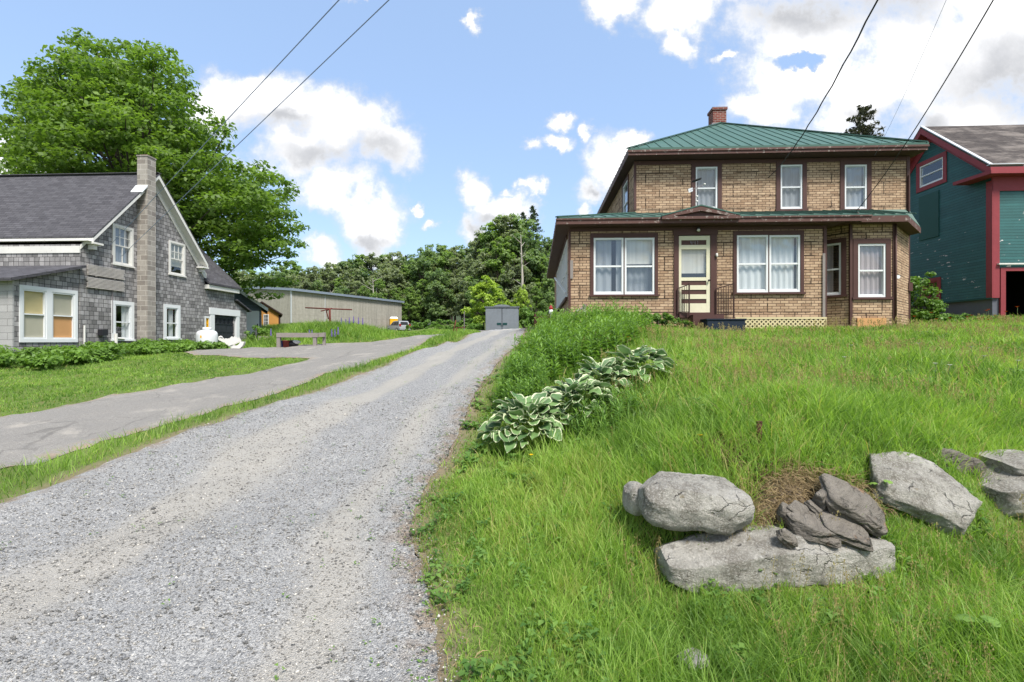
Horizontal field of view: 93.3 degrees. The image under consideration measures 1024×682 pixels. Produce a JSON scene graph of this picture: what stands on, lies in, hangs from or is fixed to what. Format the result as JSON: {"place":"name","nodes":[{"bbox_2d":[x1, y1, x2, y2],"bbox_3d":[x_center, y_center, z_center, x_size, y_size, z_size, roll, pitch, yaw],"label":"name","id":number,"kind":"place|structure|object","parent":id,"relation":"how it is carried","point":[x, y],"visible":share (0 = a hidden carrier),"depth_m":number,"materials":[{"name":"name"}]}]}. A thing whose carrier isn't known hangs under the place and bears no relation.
{"place":"outdoors","nodes":[
{"label":"outdoors","id":0,"kind":"place"},
{"bbox_2d":[0,352,304,415],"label":"mown lawn","id":1,"kind":"structure","parent":0,"point":[87,386],"depth_m":12.12,"materials":[{"name":"green plant"}]},
{"bbox_2d":[0,330,488,468],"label":"tarmac road","id":2,"kind":"structure","parent":0,"point":[31,434],"depth_m":8.29,"materials":[{"name":"asphalt"}]},
{"bbox_2d":[0,328,524,681],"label":"gravel driveway","id":3,"kind":"structure","parent":0,"point":[418,375],"depth_m":3.51,"materials":[{"name":"gravel"}]},
{"bbox_2d":[2,335,518,681],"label":"driveway weeds","id":4,"kind":"object","parent":3,"relation":"on","point":[418,660],"visible":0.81,"depth_m":3.64,"materials":[{"name":"green plant"}]},
{"bbox_2d":[171,319,469,347],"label":"meadow grass","id":5,"kind":"structure","parent":0,"point":[348,331],"depth_m":24.10,"materials":[{"name":"plant"}]},
{"bbox_2d":[0,315,1023,681],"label":"ground","id":6,"kind":"structure","parent":0,"point":[440,621],"depth_m":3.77,"materials":[{"name":"plant"}]},
{"bbox_2d":[0,338,231,369],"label":"weed bed","id":7,"kind":"object","parent":6,"relation":"on","point":[48,357],"visible":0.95,"depth_m":14.98,"materials":[{"name":"green plant"}]},
{"bbox_2d":[0,154,251,352],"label":"shingled house","id":8,"kind":"structure","parent":6,"relation":"on","point":[59,232],"depth_m":18.69,"materials":[{"name":"grey wood"}]},
{"bbox_2d":[23,289,45,338],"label":"boarded window","id":9,"kind":"structure","parent":8,"relation":"in","point":[34,301],"depth_m":15.29,"materials":[{"name":"beige wood"}]},
{"bbox_2d":[52,292,74,338],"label":"boarded window","id":10,"kind":"structure","parent":8,"relation":"in","point":[63,304],"depth_m":16.23,"materials":[{"name":"orange wood"}]},
{"bbox_2d":[86,264,124,291],"bbox_3d":[-14.854,-2.273,17.694,0.080,0.842,1.559,0,0,3],"label":"slat panel","id":11,"kind":"object","parent":8,"relation":"attached to","point":[113,276],"visible":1,"depth_m":17.63,"materials":[{"name":"grey wood"}]},
{"bbox_2d":[111,223,134,267],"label":"window","id":12,"kind":"structure","parent":8,"relation":"in","point":[125,240],"depth_m":18.52,"materials":[{"name":"white paint"}]},
{"bbox_2d":[111,300,135,340],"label":"window","id":13,"kind":"structure","parent":8,"relation":"in","point":[123,311],"depth_m":18.74,"materials":[{"name":"white plastic"}]},
{"bbox_2d":[163,304,181,339],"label":"window","id":14,"kind":"structure","parent":8,"relation":"in","point":[171,313],"depth_m":21.10,"materials":[{"name":"white plastic"}]},
{"bbox_2d":[168,240,186,277],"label":"window","id":15,"kind":"structure","parent":8,"relation":"in","point":[176,249],"depth_m":21.39,"materials":[{"name":"white paint"}]},
{"bbox_2d":[109,0,338,245],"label":"overhead cable","id":16,"kind":"object","parent":8,"relation":"attached to","point":[241,104],"visible":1,"depth_m":8.63,"materials":[{"name":"rubber"}]},
{"bbox_2d":[215,315,232,341],"bbox_3d":[-14.680,-0.115,24.620,0.065,2.330,1.698,0,0,3],"label":"garage door","id":17,"kind":"structure","parent":8,"relation":"in","point":[223,324],"depth_m":24.64,"materials":[{"name":"black metal"}]},
{"bbox_2d":[122,0,388,255],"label":"overhead cable","id":18,"kind":"object","parent":8,"relation":"attached to","point":[275,108],"visible":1,"depth_m":8.65,"materials":[{"name":"rubber"}]},
{"bbox_2d":[0,27,310,301],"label":"maple tree","id":19,"kind":"object","parent":6,"relation":"on","point":[84,113],"visible":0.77,"depth_m":26.19,"materials":[{"name":"green plant"}]},
{"bbox_2d":[196,327,217,343],"bbox_3d":[-12.870,-0.058,20.398,0.800,1.034,0.804,0,0,0],"label":"propane tank","id":20,"kind":"object","parent":6,"relation":"on","point":[207,333],"visible":0.62,"depth_m":20.14,"materials":[{"name":"white metal"}]},
{"bbox_2d":[0,329,479,502],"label":"grass strip","id":21,"kind":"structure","parent":6,"relation":"on","point":[446,337],"depth_m":6.40,"materials":[{"name":"plant"}]},
{"bbox_2d":[233,288,267,334],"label":"blue grey shed","id":22,"kind":"structure","parent":6,"relation":"on","point":[256,308],"depth_m":30.80,"materials":[{"name":"wood"}]},
{"bbox_2d":[247,311,258,334],"bbox_3d":[-16.543,-0.914,30.830,0.750,2.029,0.100,0,0,-27],"label":"door","id":23,"kind":"structure","parent":22,"relation":"in","point":[252,317],"depth_m":30.82,"materials":[{"name":"white plastic"}]},
{"bbox_2d":[260,301,282,325],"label":"orange shed","id":24,"kind":"structure","parent":6,"relation":"on","point":[272,316],"depth_m":38.47,"materials":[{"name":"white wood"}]},
{"bbox_2d":[276,332,325,346],"bbox_3d":[-8.994,0.043,20.657,1.968,0.820,0.290,0,0,-4],"label":"wood barrier","id":25,"kind":"object","parent":6,"relation":"on","point":[280,335],"visible":0.79,"depth_m":20.53,"materials":[{"name":"wood"}]},
{"bbox_2d":[242,286,403,328],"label":"concrete hall","id":26,"kind":"structure","parent":6,"relation":"on","point":[295,302],"depth_m":66.01,"materials":[{"name":"beige concrete"}]},
{"bbox_2d":[315,262,344,291],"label":"broadleaf tree","id":27,"kind":"object","parent":6,"relation":"on","point":[327,269],"visible":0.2,"depth_m":98.16,"materials":[{"name":"green plant"}]},
{"bbox_2d":[332,268,365,295],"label":"broadleaf tree","id":28,"kind":"object","parent":6,"relation":"on","point":[347,278],"visible":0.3,"depth_m":90.75,"materials":[{"name":"green plant"}]},
{"bbox_2d":[358,252,380,288],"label":"broadleaf tree","id":29,"kind":"object","parent":6,"relation":"on","point":[374,261],"visible":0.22,"depth_m":101.79,"materials":[{"name":"green plant"}]},
{"bbox_2d":[367,277,387,298],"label":"broadleaf tree","id":30,"kind":"object","parent":6,"relation":"on","point":[379,284],"visible":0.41,"depth_m":83.37,"materials":[{"name":"green plant"}]},
{"bbox_2d":[368,261,403,296],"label":"broadleaf tree","id":31,"kind":"object","parent":6,"relation":"on","point":[387,272],"visible":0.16,"depth_m":91.37,"materials":[{"name":"green plant"}]},
{"bbox_2d":[374,251,408,296],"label":"broadleaf tree","id":32,"kind":"object","parent":6,"relation":"on","point":[397,262],"visible":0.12,"depth_m":100.08,"materials":[{"name":"green plant"}]},
{"bbox_2d":[380,267,413,316],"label":"broadleaf tree","id":33,"kind":"object","parent":6,"relation":"on","point":[397,279],"visible":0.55,"depth_m":90.17,"materials":[{"name":"green plant"}]},
{"bbox_2d":[401,286,419,323],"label":"broadleaf tree","id":34,"kind":"object","parent":6,"relation":"on","point":[409,298],"visible":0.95,"depth_m":83.97,"materials":[{"name":"green plant"}]},
{"bbox_2d":[404,256,439,320],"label":"broadleaf tree","id":35,"kind":"object","parent":6,"relation":"on","point":[420,269],"visible":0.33,"depth_m":91.28,"materials":[{"name":"green plant"}]},
{"bbox_2d":[413,279,431,324],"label":"broadleaf tree","id":36,"kind":"object","parent":6,"relation":"on","point":[421,287],"visible":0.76,"depth_m":85.60,"materials":[{"name":"green plant"}]},
{"bbox_2d":[417,244,445,280],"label":"broadleaf tree","id":37,"kind":"object","parent":6,"relation":"on","point":[432,254],"visible":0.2,"depth_m":97.21,"materials":[{"name":"green plant"}]},
{"bbox_2d":[421,268,456,321],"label":"broadleaf tree","id":38,"kind":"object","parent":6,"relation":"on","point":[437,282],"visible":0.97,"depth_m":83.61,"materials":[{"name":"green plant"}]},
{"bbox_2d":[436,277,459,323],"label":"broadleaf tree","id":39,"kind":"object","parent":6,"relation":"on","point":[447,316],"visible":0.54,"depth_m":85.09,"materials":[{"name":"green plant"}]},
{"bbox_2d":[415,377,493,681],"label":"dead grass","id":40,"kind":"structure","parent":6,"relation":"on","point":[459,551],"depth_m":3.16,"materials":[{"name":"plant"}]},
{"bbox_2d":[446,257,463,320],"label":"broadleaf tree","id":41,"kind":"object","parent":6,"relation":"on","point":[454,268],"visible":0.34,"depth_m":91.74,"materials":[{"name":"green plant"}]},
{"bbox_2d":[452,268,474,318],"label":"broadleaf tree","id":42,"kind":"object","parent":6,"relation":"on","point":[461,299],"visible":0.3,"depth_m":77.23,"materials":[{"name":"green plant"}]},
{"bbox_2d":[464,230,483,312],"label":"broadleaf tree","id":43,"kind":"object","parent":6,"relation":"on","point":[476,242],"visible":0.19,"depth_m":75.53,"materials":[{"name":"green plant"}]},
{"bbox_2d":[463,222,501,305],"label":"broadleaf tree","id":44,"kind":"object","parent":6,"relation":"on","point":[485,237],"visible":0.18,"depth_m":71.99,"materials":[{"name":"green plant"}]},
{"bbox_2d":[461,252,504,311],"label":"broadleaf tree","id":45,"kind":"object","parent":6,"relation":"on","point":[481,268],"visible":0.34,"depth_m":69.39,"materials":[{"name":"green plant"}]},
{"bbox_2d":[460,276,506,328],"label":"young tree","id":46,"kind":"object","parent":6,"relation":"on","point":[481,289],"visible":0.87,"depth_m":45.60,"materials":[{"name":"green plant"}]},
{"bbox_2d":[482,236,520,302],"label":"broadleaf tree","id":47,"kind":"object","parent":6,"relation":"on","point":[502,251],"visible":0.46,"depth_m":67.34,"materials":[{"name":"green plant"}]},
{"bbox_2d":[485,304,518,329],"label":"grey shed","id":48,"kind":"structure","parent":6,"relation":"on","point":[501,316],"depth_m":39.98,"materials":[{"name":"metal"}]},
{"bbox_2d":[486,308,501,329],"bbox_3d":[-1.509,-1.767,40.004,1.314,1.874,0.074,0,0,1],"label":"door","id":49,"kind":"structure","parent":48,"relation":"in","point":[493,316],"depth_m":39.99,"materials":[{"name":"metal"}]},
{"bbox_2d":[502,308,517,328],"bbox_3d":[-0.146,-1.767,39.980,1.314,1.874,0.074,0,0,1],"label":"door","id":50,"kind":"structure","parent":48,"relation":"in","point":[509,316],"depth_m":39.97,"materials":[{"name":"metal"}]},
{"bbox_2d":[486,215,521,290],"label":"broadleaf tree","id":51,"kind":"object","parent":6,"relation":"on","point":[510,229],"visible":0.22,"depth_m":71.01,"materials":[{"name":"green plant"}]},
{"bbox_2d":[480,213,537,282],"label":"broadleaf tree","id":52,"kind":"object","parent":6,"relation":"on","point":[521,224],"visible":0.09,"depth_m":72.39,"materials":[{"name":"green plant"}]},
{"bbox_2d":[498,257,535,303],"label":"broadleaf tree","id":53,"kind":"object","parent":6,"relation":"on","point":[512,270],"visible":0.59,"depth_m":65.38,"materials":[{"name":"green plant"}]},
{"bbox_2d":[490,348,550,420],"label":"tall weeds","id":54,"kind":"object","parent":6,"relation":"on","point":[523,382],"visible":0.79,"depth_m":6.35,"materials":[{"name":"green plant"}]},
{"bbox_2d":[512,284,531,327],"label":"young tree","id":55,"kind":"object","parent":6,"relation":"on","point":[522,295],"visible":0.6,"depth_m":46.89,"materials":[{"name":"green plant"}]},
{"bbox_2d":[477,391,569,452],"bbox_3d":[0.130,0.841,5.309,1.050,0.558,1.035,0,0,0],"label":"hosta","id":56,"kind":"object","parent":6,"relation":"on","point":[513,407],"visible":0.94,"depth_m":5.12,"materials":[{"name":"green plant"}]},
{"bbox_2d":[507,229,548,306],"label":"broadleaf tree","id":57,"kind":"object","parent":6,"relation":"on","point":[533,257],"visible":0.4,"depth_m":68.58,"materials":[{"name":"green plant"}]},
{"bbox_2d":[527,205,547,265],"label":"spruce tree","id":58,"kind":"object","parent":6,"relation":"on","point":[533,212],"visible":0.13,"depth_m":76.76,"materials":[{"name":"green plant"}]},
{"bbox_2d":[524,257,554,310],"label":"broadleaf tree","id":59,"kind":"object","parent":6,"relation":"on","point":[541,267],"visible":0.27,"depth_m":67.57,"materials":[{"name":"green plant"}]},
{"bbox_2d":[533,272,554,311],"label":"broadleaf tree","id":60,"kind":"object","parent":6,"relation":"on","point":[549,284],"visible":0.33,"depth_m":63.07,"materials":[{"name":"green plant"}]},
{"bbox_2d":[530,374,619,427],"bbox_3d":[0.718,0.674,5.524,1.027,0.565,0.971,0,0,0],"label":"hosta","id":61,"kind":"object","parent":6,"relation":"on","point":[569,386],"visible":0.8,"depth_m":5.39,"materials":[{"name":"green plant"}]},
{"bbox_2d":[502,296,656,382],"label":"tall weeds","id":62,"kind":"object","parent":6,"relation":"on","point":[553,337],"visible":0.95,"depth_m":8.17,"materials":[{"name":"green plant"}]},
{"bbox_2d":[573,354,634,397],"bbox_3d":[1.118,0.426,6.056,0.872,0.533,0.824,0,0,0],"label":"hosta","id":63,"kind":"object","parent":6,"relation":"on","point":[588,366],"visible":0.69,"depth_m":5.99,"materials":[{"name":"green plant"}]},
{"bbox_2d":[566,370,651,438],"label":"daylily leaves","id":64,"kind":"object","parent":6,"relation":"on","point":[592,418],"visible":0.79,"depth_m":5.09,"materials":[{"name":"green plant"}]},
{"bbox_2d":[622,481,641,515],"bbox_3d":[0.865,1.103,3.399,0.157,0.219,0.206,0,0,-20],"label":"stone","id":65,"kind":"object","parent":6,"relation":"on","point":[630,497],"visible":0.69,"depth_m":3.34,"materials":[{"name":"stone"}]},
{"bbox_2d":[597,344,675,385],"bbox_3d":[1.604,0.298,6.353,1.107,0.516,0.967,0,0,-43],"label":"hosta","id":66,"kind":"object","parent":6,"relation":"on","point":[659,357],"visible":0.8,"depth_m":6.22,"materials":[{"name":"green plant"}]},
{"bbox_2d":[643,312,681,327],"bbox_3d":[3.625,-0.432,12.072,1.288,0.570,1.309,0,0,0],"label":"shrub","id":67,"kind":"object","parent":6,"relation":"on","point":[669,318],"visible":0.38,"depth_m":11.83,"materials":[{"name":"green plant"}]},
{"bbox_2d":[677,647,709,670],"bbox_3d":[0.883,1.551,2.359,0.153,0.057,0.122,5,-2,-30],"label":"stone","id":68,"kind":"object","parent":6,"relation":"on","point":[695,660],"visible":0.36,"depth_m":2.33,"materials":[{"name":"stone"}]},
{"bbox_2d":[409,401,1023,681],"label":"verge weeds","id":69,"kind":"object","parent":6,"relation":"on","point":[474,668],"visible":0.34,"depth_m":2.73,"materials":[{"name":"green plant"}]},
{"bbox_2d":[426,320,1023,491],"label":"lawn grass","id":70,"kind":"structure","parent":6,"relation":"on","point":[918,357],"depth_m":5.96,"materials":[{"name":"plant"}]},
{"bbox_2d":[695,428,754,476],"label":"grass","id":71,"kind":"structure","parent":6,"relation":"on","point":[738,459],"depth_m":3.68,"materials":[{"name":"plant"}]},
{"bbox_2d":[547,107,929,330],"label":"brick house","id":72,"kind":"structure","parent":6,"relation":"on","point":[796,238],"depth_m":13.19,"materials":[{"name":"brown brick"}]},
{"bbox_2d":[594,238,623,294],"bbox_3d":[2.591,-1.992,13.259,0.789,1.513,0.762,0,0,3],"label":"window","id":73,"kind":"structure","parent":72,"relation":"in","point":[608,252],"depth_m":12.99,"materials":[{"name":"glass"}]},
{"bbox_2d":[622,174,628,212],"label":"window","id":74,"kind":"structure","parent":72,"relation":"in","point":[625,186],"depth_m":16.86,"materials":[{"name":"white plastic"}]},
{"bbox_2d":[625,238,654,293],"bbox_3d":[3.405,-1.985,13.219,0.785,1.508,0.762,0,0,3],"label":"window","id":75,"kind":"structure","parent":72,"relation":"in","point":[639,252],"depth_m":12.96,"materials":[{"name":"glass"}]},
{"bbox_2d":[679,236,709,312],"bbox_3d":[4.822,-1.766,12.850,0.812,2.023,0.282,0,0,3],"label":"door","id":76,"kind":"structure","parent":72,"relation":"in","point":[693,264],"depth_m":12.79,"materials":[{"name":"beige paint"}]},
{"bbox_2d":[691,162,721,208],"bbox_3d":[6.002,-4.752,14.956,0.983,1.501,0.178,0,0,3],"label":"window","id":77,"kind":"structure","parent":72,"relation":"in","point":[710,194],"depth_m":14.93,"materials":[{"name":"glass"}]},
{"bbox_2d":[737,235,767,291],"bbox_3d":[6.317,-2.027,12.762,0.808,1.506,0.130,0,0,3],"label":"window","id":78,"kind":"structure","parent":72,"relation":"in","point":[752,250],"depth_m":12.80,"materials":[{"name":"white glass"}]},
{"bbox_2d":[769,235,799,291],"bbox_3d":[7.158,-2.027,13.037,0.790,1.487,0.762,0,0,3],"label":"window","id":79,"kind":"structure","parent":72,"relation":"in","point":[784,250],"depth_m":12.76,"materials":[{"name":"white glass"}]},
{"bbox_2d":[775,160,808,210],"bbox_3d":[8.548,-4.746,14.831,0.972,1.555,0.177,0,0,3],"label":"window","id":80,"kind":"structure","parent":72,"relation":"in","point":[791,177],"depth_m":14.80,"materials":[{"name":"glass"}]},
{"bbox_2d":[768,0,877,177],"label":"service cable","id":81,"kind":"object","parent":72,"relation":"attached to","point":[834,80],"visible":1,"depth_m":7.72,"materials":[{"name":"rubber"}]},
{"bbox_2d":[827,237,847,297],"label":"window","id":82,"kind":"structure","parent":72,"relation":"in","point":[836,248],"depth_m":13.58,"materials":[{"name":"white plastic"}]},
{"bbox_2d":[839,160,871,209],"bbox_3d":[10.450,-4.717,14.740,0.979,1.547,0.178,0,0,3],"label":"window","id":83,"kind":"structure","parent":72,"relation":"in","point":[855,175],"depth_m":14.72,"materials":[{"name":"glass"}]},
{"bbox_2d":[852,239,892,299],"bbox_3d":[9.806,-1.956,13.219,1.051,1.650,0.178,0,0,3],"label":"window","id":84,"kind":"structure","parent":72,"relation":"in","point":[871,257],"depth_m":13.19,"materials":[{"name":"white glass"}]},
{"bbox_2d":[856,0,993,210],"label":"drop cable","id":85,"kind":"object","parent":72,"relation":"attached to","point":[936,94],"visible":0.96,"depth_m":7.58,"materials":[{"name":"rubber"}]},
{"bbox_2d":[454,323,1023,488],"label":"lawn weeds","id":86,"kind":"object","parent":6,"relation":"on","point":[468,452],"visible":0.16,"depth_m":5.81,"materials":[{"name":"green plant"}]},
{"bbox_2d":[524,328,1023,681],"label":"sorrel stalks","id":87,"kind":"object","parent":6,"relation":"on","point":[1006,525],"visible":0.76,"depth_m":4.50,"materials":[{"name":"plant"}]},
{"bbox_2d":[654,523,895,593],"bbox_3d":[1.688,1.422,3.149,1.502,0.410,0.461,-1,0,-3],"label":"stone block","id":88,"kind":"object","parent":6,"relation":"on","point":[738,559],"depth_m":2.96,"materials":[{"name":"stone"}]},
{"bbox_2d":[638,471,754,534],"bbox_3d":[1.208,1.067,3.219,0.711,0.298,0.434,4,8,6],"label":"boulder","id":89,"kind":"object","parent":88,"relation":"on","point":[711,504],"visible":0.98,"depth_m":3.05,"materials":[{"name":"stone"}]},
{"bbox_2d":[776,528,797,549],"bbox_3d":[1.695,1.216,2.989,0.134,0.073,0.097,40,30,0],"label":"slate","id":90,"kind":"object","parent":88,"relation":"on","point":[786,538],"visible":1,"depth_m":2.96,"materials":[{"name":"stone"}]},
{"bbox_2d":[787,500,808,514],"bbox_3d":[1.892,1.128,3.199,0.127,0.087,0.124,-23,46,-28],"label":"slate","id":91,"kind":"object","parent":88,"relation":"on","point":[796,507],"visible":0.64,"depth_m":3.17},
{"bbox_2d":[784,510,837,542],"bbox_3d":[1.922,1.201,3.121,0.268,0.121,0.249,8,18,-12],"label":"slate","id":92,"kind":"object","parent":88,"relation":"on","point":[809,526],"visible":0.81,"depth_m":3.06,"materials":[{"name":"stone"}]},
{"bbox_2d":[815,511,873,551],"bbox_3d":[2.128,1.209,3.129,0.330,0.097,0.292,20,25,9],"label":"slate","id":93,"kind":"object","parent":88,"relation":"on","point":[852,534],"visible":0.64,"depth_m":3.04,"materials":[{"name":"stone"}]},
{"bbox_2d":[812,489,827,510],"bbox_3d":[2.080,1.070,3.242,0.104,0.135,0.105,-19,15,-14],"label":"slate","id":94,"kind":"object","parent":93,"relation":"on","point":[819,498],"visible":0.66,"depth_m":3.21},
{"bbox_2d":[819,473,887,537],"bbox_3d":[2.285,1.106,3.260,0.438,0.146,0.338,30,31,5],"label":"slate","id":95,"kind":"object","parent":88,"relation":"on","point":[848,501],"visible":0.81,"depth_m":3.17,"materials":[{"name":"stone"}]},
{"bbox_2d":[554,313,1023,415],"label":"seeding grass","id":96,"kind":"structure","parent":6,"relation":"on","point":[833,323],"depth_m":7.08,"materials":[{"name":"plant"}]},
{"bbox_2d":[730,452,899,529],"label":"dead grass","id":97,"kind":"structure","parent":6,"relation":"on","point":[786,478],"depth_m":3.42,"materials":[{"name":"plant"}]},
{"bbox_2d":[837,104,884,135],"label":"pine tree","id":98,"kind":"object","parent":6,"relation":"on","point":[862,128],"visible":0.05,"depth_m":43.36,"materials":[{"name":"green plant"}]},
{"bbox_2d":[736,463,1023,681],"bbox_3d":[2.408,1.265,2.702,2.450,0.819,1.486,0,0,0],"label":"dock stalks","id":99,"kind":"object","parent":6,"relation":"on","point":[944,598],"visible":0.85,"depth_m":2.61,"materials":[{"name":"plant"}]},
{"bbox_2d":[868,451,981,535],"bbox_3d":[2.982,1.088,3.581,0.772,0.291,0.576,19,33,8],"label":"stone slab","id":100,"kind":"object","parent":6,"relation":"on","point":[938,494],"depth_m":3.41,"materials":[{"name":"stone"}]},
{"bbox_2d":[910,271,943,322],"bbox_3d":[13.074,-1.298,15.547,1.111,1.859,1.237,0,0,-39],"label":"shrub","id":101,"kind":"object","parent":6,"relation":"on","point":[919,313],"visible":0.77,"depth_m":15.34,"materials":[{"name":"green plant"}]},
{"bbox_2d":[937,448,986,479],"bbox_3d":[3.572,1.024,3.932,0.396,0.277,0.291,18,0,0],"label":"rock","id":102,"kind":"object","parent":6,"relation":"on","point":[973,461],"visible":0.41,"depth_m":3.81,"materials":[{"name":"stone"}]},
{"bbox_2d":[910,125,1023,317],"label":"green barn","id":103,"kind":"structure","parent":6,"relation":"on","point":[967,202],"depth_m":18.39,"materials":[{"name":"wood"}]},
{"bbox_2d":[916,151,946,192],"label":"window","id":104,"kind":"structure","parent":103,"relation":"in","point":[932,172],"depth_m":20.23,"materials":[{"name":"white plastic"}]},
{"bbox_2d":[910,312,1023,324],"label":"dooryard grass","id":105,"kind":"structure","parent":6,"relation":"on","point":[977,319],"depth_m":15.12,"materials":[{"name":"plant"}]},
{"bbox_2d":[953,613,1001,641],"bbox_3d":[2.316,1.466,2.379,0.192,0.252,0.177,0,0,0],"label":"leafy weed","id":106,"kind":"object","parent":6,"relation":"on","point":[984,618],"visible":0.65,"depth_m":2.38,"materials":[{"name":"green plant"}]},
{"bbox_2d":[978,464,1023,518],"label":"stone","id":107,"kind":"object","parent":6,"relation":"on","point":[1006,490],"visible":0.43,"depth_m":3.61,"materials":[{"name":"stone"}]},
{"bbox_2d":[974,449,1023,474],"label":"cap stone","id":108,"kind":"object","parent":107,"relation":"on","point":[1013,463],"visible":0.85,"depth_m":3.82,"materials":[{"name":"stone"}]},
{"bbox_2d":[0,0,1023,277],"label":"sky","id":109,"kind":"structure","parent":0,"point":[436,120],"materials":[{"name":"blue"}]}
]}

